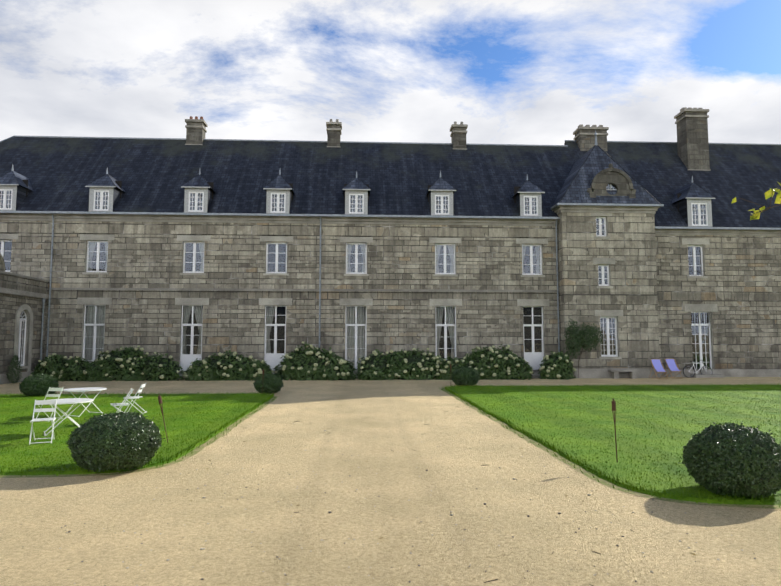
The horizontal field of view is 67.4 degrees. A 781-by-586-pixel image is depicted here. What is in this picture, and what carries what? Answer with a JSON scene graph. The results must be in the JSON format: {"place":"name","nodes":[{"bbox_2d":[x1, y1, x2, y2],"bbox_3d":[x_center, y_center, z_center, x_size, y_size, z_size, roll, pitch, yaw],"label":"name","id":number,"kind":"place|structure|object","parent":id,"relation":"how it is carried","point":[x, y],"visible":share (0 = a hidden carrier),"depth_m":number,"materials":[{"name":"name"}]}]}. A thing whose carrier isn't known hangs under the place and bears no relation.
{"place":"outdoors","nodes":[
{"label":"outdoors","id":0,"kind":"place"},
{"bbox_2d":[0,392,277,477],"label":"lawn","id":1,"kind":"structure","parent":0,"point":[196,423],"depth_m":14.48,"materials":[{"name":"green plant"}]},
{"bbox_2d":[36,387,63,421],"bbox_3d":[-8.882,2.902,15.276,0.404,0.854,0.560,-1,-5,7],"label":"bistro chair","id":2,"kind":"object","parent":1,"relation":"on","point":[54,395],"visible":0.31,"depth_m":15.40,"materials":[{"name":"white paint"}]},
{"bbox_2d":[29,383,146,444],"bbox_3d":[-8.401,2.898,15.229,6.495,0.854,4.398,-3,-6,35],"label":"garden table set","id":3,"kind":"object","parent":1,"relation":"on","point":[73,401],"visible":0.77,"depth_m":13.33,"materials":[{"name":"white paint"}]},
{"bbox_2d":[0,368,780,585],"bbox_3d":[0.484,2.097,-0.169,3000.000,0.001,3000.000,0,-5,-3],"label":"ground","id":4,"kind":"structure","parent":0,"point":[541,546],"depth_m":7.17,"materials":[{"name":"beige gravel"}]},
{"bbox_2d":[0,253,49,383],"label":"side wing wall","id":5,"kind":"structure","parent":4,"relation":"on","point":[19,293],"depth_m":30.18,"materials":[{"name":"grey stone"}]},
{"bbox_2d":[40,298,45,363],"bbox_3d":[-19.126,2.519,32.125,0.185,4.450,0.185,2,-5,-25],"label":"drainpipe","id":6,"kind":"object","parent":5,"relation":"attached to","point":[43,303],"visible":0.81,"depth_m":32.14,"materials":[{"name":"metal"}]},
{"bbox_2d":[29,341,575,381],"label":"flowering hydrangea bushes","id":7,"kind":"object","parent":4,"relation":"on","point":[299,363],"visible":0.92,"depth_m":31.74,"materials":[{"name":"green plant"}]},
{"bbox_2d":[6,318,602,382],"bbox_3d":[-3.439,2.970,31.207,31.346,3.403,0.789,1,-5,-8],"label":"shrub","id":8,"kind":"object","parent":4,"relation":"on","point":[579,336],"visible":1,"depth_m":33.06,"materials":[{"name":"green plant"}]},
{"bbox_2d":[59,388,755,585],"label":"pebbles","id":9,"kind":"object","parent":4,"relation":"on","point":[393,519],"visible":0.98,"depth_m":6.80,"materials":[{"name":"brown gravel"}]},
{"bbox_2d":[173,374,724,379],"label":"door steps","id":10,"kind":"structure","parent":4,"relation":"on","point":[696,376],"depth_m":33.84,"materials":[{"name":"stone"}]},
{"bbox_2d":[608,369,640,378],"bbox_3d":[13.163,4.563,32.998,1.700,0.520,0.440,0,-5,-3],"label":"stone bench","id":11,"kind":"object","parent":4,"relation":"on","point":[633,374],"visible":1,"depth_m":32.84,"materials":[{"name":"stone"}]},
{"bbox_2d":[649,359,667,378],"bbox_3d":[15.071,4.276,32.930,0.668,1.114,0.947,0,-5,-3],"label":"deck chair","id":12,"kind":"object","parent":4,"relation":"on","point":[657,365],"visible":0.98,"depth_m":33.02,"materials":[{"name":"fabric"}]},
{"bbox_2d":[664,359,682,378],"bbox_3d":[16.188,4.330,33.587,0.668,1.114,0.947,0,-5,-3],"label":"deck chair","id":13,"kind":"object","parent":4,"relation":"on","point":[671,365],"visible":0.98,"depth_m":33.66,"materials":[{"name":"fabric"}]},
{"bbox_2d":[683,360,711,377],"bbox_3d":[17.864,4.431,34.180,1.761,1.025,0.580,0,-5,-3],"label":"bicycle","id":14,"kind":"object","parent":4,"relation":"on","point":[696,372],"visible":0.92,"depth_m":34.09,"materials":[{"name":"white paint"}]},
{"bbox_2d":[0,205,780,377],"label":"chateau walls","id":15,"kind":"structure","parent":0,"point":[653,295],"depth_m":33.82,"materials":[{"name":"grey stone"}]},
{"bbox_2d":[47,290,556,293],"bbox_3d":[-10.165,-0.084,33.311,40.200,0.057,0.029,0,-5,-3],"label":"cable","id":16,"kind":"object","parent":15,"relation":"attached to","point":[251,291],"visible":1,"depth_m":33.42,"materials":[{"name":"black plastic"}]},
{"bbox_2d":[46,214,559,356],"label":"downpipes","id":17,"kind":"object","parent":15,"relation":"attached to","point":[320,238],"visible":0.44,"depth_m":33.49,"materials":[{"name":"metal"}]},
{"bbox_2d":[0,180,714,370],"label":"windows","id":18,"kind":"structure","parent":15,"relation":"in","point":[275,320],"depth_m":34.12,"materials":[{"name":"white paint"}]},
{"bbox_2d":[0,107,780,254],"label":"roof","id":19,"kind":"structure","parent":15,"relation":"on","point":[587,165],"depth_m":37.11,"materials":[{"name":"tile"}]},
{"bbox_2d":[0,0,780,144],"label":"sky","id":20,"kind":"structure","parent":0,"point":[526,72],"materials":[{"name":"white"}]},
{"bbox_2d":[439,383,780,508],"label":"lawn","id":21,"kind":"structure","parent":0,"point":[657,427],"depth_m":14.87,"materials":[{"name":"green plant"}]},
{"bbox_2d":[158,364,617,461],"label":"garden torches","id":22,"kind":"object","parent":21,"relation":"on","point":[613,402],"visible":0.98,"depth_m":10.04,"materials":[{"name":"bamboo"}]},
{"bbox_2d":[19,366,780,498],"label":"trimmed round bushes","id":23,"kind":"object","parent":21,"relation":"on","point":[733,460],"visible":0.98,"depth_m":8.96,"materials":[{"name":"green plant"}]},
{"bbox_2d":[731,182,780,219],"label":"branch","id":24,"kind":"object","parent":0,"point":[756,213],"visible":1,"depth_m":8.30,"materials":[{"name":"yellow plant"}]}
]}

